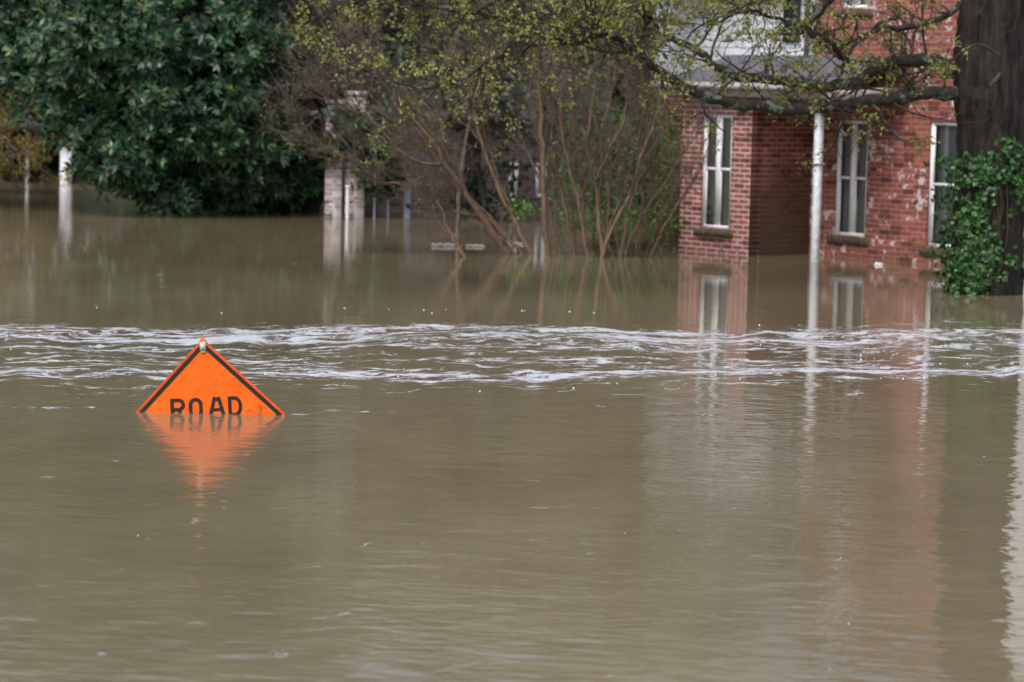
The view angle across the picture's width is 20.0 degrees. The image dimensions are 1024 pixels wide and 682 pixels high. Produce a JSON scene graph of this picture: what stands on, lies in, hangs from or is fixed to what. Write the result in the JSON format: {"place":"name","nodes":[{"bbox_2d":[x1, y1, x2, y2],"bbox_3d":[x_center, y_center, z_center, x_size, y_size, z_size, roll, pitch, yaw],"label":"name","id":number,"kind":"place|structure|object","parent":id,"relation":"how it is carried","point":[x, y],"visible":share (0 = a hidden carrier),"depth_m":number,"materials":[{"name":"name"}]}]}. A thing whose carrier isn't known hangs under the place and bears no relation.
{"place":"outdoors","nodes":[
{"label":"outdoors","id":0,"kind":"place"},
{"bbox_2d":[0,0,860,195],"bbox_3d":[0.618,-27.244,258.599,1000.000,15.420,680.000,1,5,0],"label":"ground","id":1,"kind":"structure","parent":0,"point":[36,174],"depth_m":65.19,"materials":[{"name":"green soil"}]},
{"bbox_2d":[0,118,72,183],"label":"carport","id":2,"kind":"object","parent":1,"relation":"on","point":[60,159],"visible":0.18,"depth_m":65.30,"materials":[{"name":"white paint"}]},
{"bbox_2d":[0,1,125,132],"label":"woodland tree","id":3,"kind":"object","parent":1,"relation":"on","point":[27,105],"visible":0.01,"depth_m":68.85,"materials":[{"name":"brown plant"}]},
{"bbox_2d":[136,337,284,414],"bbox_3d":[-2.186,0.984,20.778,1.124,2.031,0.061,1,5,0],"label":"road sign","id":4,"kind":"object","parent":1,"relation":"on","point":[204,377],"visible":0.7,"depth_m":20.71,"materials":[{"name":"orange plastic"}]},
{"bbox_2d":[172,0,338,169],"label":"woodland tree","id":5,"kind":"object","parent":1,"relation":"on","point":[313,154],"visible":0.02,"depth_m":62.34,"materials":[{"name":"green plant"}]},
{"bbox_2d":[324,100,345,216],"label":"brick pillar","id":6,"kind":"structure","parent":1,"relation":"on","point":[333,190],"depth_m":49.82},
{"bbox_2d":[345,185,349,217],"bbox_3d":[-2.825,-1.733,49.732,0.083,1.859,0.083,1,5,0],"label":"post","id":7,"kind":"object","parent":1,"relation":"on","point":[347,187],"visible":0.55,"depth_m":49.65,"materials":[{"name":"white paint"}]},
{"bbox_2d":[344,91,368,216],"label":"brick pillar","id":8,"kind":"structure","parent":1,"relation":"on","point":[356,202],"depth_m":49.97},
{"bbox_2d":[373,197,376,217],"bbox_3d":[-2.379,-1.651,50.100,0.065,1.650,0.065,1,5,0],"label":"post","id":9,"kind":"object","parent":1,"relation":"on","point":[374,206],"visible":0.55,"depth_m":50.02,"materials":[{"name":"grey paint"}]},
{"bbox_2d":[386,199,389,217],"bbox_3d":[-2.150,-1.639,50.211,0.065,1.616,0.065,1,5,0],"label":"post","id":10,"kind":"object","parent":1,"relation":"on","point":[388,204],"visible":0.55,"depth_m":50.13,"materials":[{"name":"grey paint"}]},
{"bbox_2d":[404,179,411,217],"bbox_3d":[-1.821,-1.818,50.351,0.159,1.962,0.159,1,5,0],"label":"post","id":11,"kind":"object","parent":1,"relation":"on","point":[408,201],"visible":0.25,"depth_m":50.24,"materials":[{"name":"grey paint"}]},
{"bbox_2d":[379,0,522,63],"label":"woodland tree","id":12,"kind":"object","parent":1,"relation":"on","point":[429,16],"visible":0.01,"depth_m":61.14,"materials":[{"name":"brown plant"}]},
{"bbox_2d":[450,0,480,207],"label":"budding tree","id":13,"kind":"object","parent":1,"relation":"on","point":[474,141],"visible":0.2,"depth_m":50.32,"materials":[{"name":"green plant"}]},
{"bbox_2d":[365,62,611,214],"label":"brick cottage","id":14,"kind":"structure","parent":1,"relation":"on","point":[534,193],"depth_m":52.95,"materials":[{"name":"white paint"}]},
{"bbox_2d":[507,161,518,195],"bbox_3d":[0.020,-2.966,53.040,0.195,0.650,0.135,1,5,0],"label":"window","id":15,"kind":"structure","parent":14,"relation":"in","point":[515,172],"depth_m":52.99,"materials":[{"name":"grey glass"}]},
{"bbox_2d":[535,161,546,196],"bbox_3d":[0.523,-2.954,53.040,0.210,0.650,0.135,1,5,0],"label":"window","id":16,"kind":"structure","parent":14,"relation":"in","point":[537,184],"depth_m":52.99,"materials":[{"name":"white paint"}]},
{"bbox_2d":[278,0,1023,295],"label":"oak tree","id":17,"kind":"object","parent":1,"relation":"on","point":[983,66],"visible":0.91,"depth_m":33.72,"materials":[{"name":"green plant"}]},
{"bbox_2d":[923,137,1023,295],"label":"ivy","id":18,"kind":"object","parent":17,"relation":"attached to","point":[974,281],"visible":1,"depth_m":34.35,"materials":[{"name":"green plant"}]},
{"bbox_2d":[651,0,960,265],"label":"brick house","id":19,"kind":"structure","parent":1,"relation":"on","point":[751,197],"depth_m":41.40,"materials":[{"name":"red brick"}]},
{"bbox_2d":[693,113,732,237],"bbox_3d":[2.970,-2.380,41.781,0.205,1.768,0.780,-3,7,-40],"label":"window","id":20,"kind":"structure","parent":19,"relation":"in","point":[712,170],"depth_m":41.81,"materials":[{"name":"white paint"}]},
{"bbox_2d":[826,120,868,245],"bbox_3d":[4.861,-2.261,41.419,0.205,1.773,0.790,-3,7,-40],"label":"window","id":21,"kind":"structure","parent":19,"relation":"in","point":[846,178],"depth_m":41.46,"materials":[{"name":"grey glass"}]},
{"bbox_2d":[833,0,873,16],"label":"window","id":22,"kind":"structure","parent":19,"relation":"in","point":[838,11],"depth_m":41.21,"materials":[{"name":"white paint"}]},
{"bbox_2d":[919,121,956,256],"bbox_3d":[5.984,-2.093,40.075,0.205,1.858,0.750,-3,7,-40],"label":"window","id":23,"kind":"structure","parent":19,"relation":"in","point":[946,135],"depth_m":40.23,"materials":[{"name":"white paint"}]},
{"bbox_2d":[857,124,860,191],"bbox_3d":[8.605,-8.722,63.256,5.986,11.929,7.016,1,5,0],"label":"woodland tree","id":24,"kind":"object","parent":1,"relation":"on","point":[859,126],"visible":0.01,"depth_m":62.14,"materials":[{"name":"brown plant"}]},
{"bbox_2d":[0,177,1023,681],"bbox_3d":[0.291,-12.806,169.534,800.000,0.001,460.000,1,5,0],"label":"water","id":25,"kind":"structure","parent":0,"point":[786,485],"depth_m":18.57,"materials":[{"name":"brown liquid"}]},
{"bbox_2d":[0,60,72,194],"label":"budding tree","id":26,"kind":"object","parent":25,"relation":"on","point":[32,148],"visible":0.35,"depth_m":56.15,"materials":[{"name":"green plant"}]},
{"bbox_2d":[0,0,424,216],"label":"magnolia tree","id":27,"kind":"object","parent":25,"relation":"in","point":[182,83],"visible":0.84,"depth_m":48.14,"materials":[{"name":"green plant"}]},
{"bbox_2d":[228,0,500,197],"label":"woodland tree","id":28,"kind":"object","parent":25,"relation":"on","point":[387,24],"visible":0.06,"depth_m":57.99,"materials":[{"name":"green plant"}]},
{"bbox_2d":[234,0,575,254],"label":"leaning shrub","id":29,"kind":"object","parent":25,"relation":"on","point":[440,164],"visible":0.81,"depth_m":39.69,"materials":[{"name":"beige plant"}]},
{"bbox_2d":[431,242,462,246],"bbox_3d":[-0.935,-1.378,41.983,0.482,0.092,0.083,1,5,-6],"label":"driftwood","id":30,"kind":"object","parent":25,"relation":"on","point":[445,244],"visible":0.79,"depth_m":41.95,"materials":[{"name":"grey wood"}]},
{"bbox_2d":[429,199,465,256],"bbox_3d":[-0.887,-1.288,39.548,0.522,1.264,0.213,1,5,0],"label":"shrub","id":31,"kind":"object","parent":25,"relation":"in","point":[455,243],"visible":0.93,"depth_m":39.55,"materials":[{"name":"beige plant"}]},
{"bbox_2d":[319,28,626,231],"bbox_3d":[-0.682,-3.352,46.224,4.916,3.461,2.013,0,5,-12],"label":"hazel tree","id":32,"kind":"object","parent":25,"relation":"on","point":[457,225],"visible":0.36,"depth_m":45.98,"materials":[{"name":"green plant"}]},
{"bbox_2d":[465,243,484,246],"bbox_3d":[-0.532,-1.372,42.042,0.303,0.073,0.055,2,5,11],"label":"driftwood","id":33,"kind":"object","parent":25,"relation":"on","point":[474,245],"visible":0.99,"depth_m":42.02,"materials":[{"name":"grey wood"}]},
{"bbox_2d":[361,7,592,221],"bbox_3d":[-0.653,-3.709,49.436,4.019,3.872,2.968,1,5,0],"label":"evergreen shrub","id":34,"kind":"object","parent":25,"relation":"on","point":[485,201],"visible":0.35,"depth_m":49.06,"materials":[{"name":"green plant"}]},
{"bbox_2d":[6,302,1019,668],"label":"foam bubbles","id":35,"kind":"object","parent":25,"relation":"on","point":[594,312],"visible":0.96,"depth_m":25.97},
{"bbox_2d":[443,0,651,206],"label":"woodland tree","id":36,"kind":"object","parent":25,"relation":"on","point":[617,92],"visible":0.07,"depth_m":56.15,"materials":[{"name":"green plant"}]},
{"bbox_2d":[498,93,684,250],"bbox_3d":[1.157,-2.645,42.880,3.206,2.629,1.842,4,6,26],"label":"green bush","id":37,"kind":"object","parent":25,"relation":"on","point":[610,214],"visible":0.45,"depth_m":42.51,"materials":[{"name":"green plant"}]},
{"bbox_2d":[538,7,652,199],"bbox_3d":[2.743,-8.226,61.286,5.785,11.318,7.577,1,5,0],"label":"woodland tree","id":38,"kind":"object","parent":25,"relation":"on","point":[618,144],"depth_m":60.04,"materials":[{"name":"brown plant"}]},
{"bbox_2d":[490,0,738,257],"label":"upright shrub","id":39,"kind":"object","parent":25,"relation":"in","point":[649,138],"visible":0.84,"depth_m":40.16,"materials":[{"name":"beige plant"}]},
{"bbox_2d":[559,0,697,208],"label":"budding tree","id":40,"kind":"object","parent":25,"relation":"in","point":[648,14],"visible":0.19,"depth_m":42.93,"materials":[{"name":"green plant"}]},
{"bbox_2d":[649,1,657,204],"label":"budding tree","id":41,"kind":"object","parent":25,"relation":"in","point":[655,98],"visible":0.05,"depth_m":49.73,"materials":[{"name":"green plant"}]},
{"bbox_2d":[715,237,744,259],"bbox_3d":[3.020,-1.036,40.323,0.412,0.844,0.095,3,5,18],"label":"shrub","id":42,"kind":"object","parent":25,"relation":"in","point":[723,250],"visible":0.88,"depth_m":40.33,"materials":[{"name":"beige plant"}]},
{"bbox_2d":[876,189,953,267],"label":"weeds","id":43,"kind":"object","parent":25,"relation":"on","point":[932,245],"visible":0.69,"depth_m":38.82,"materials":[{"name":"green plant"}]}
]}

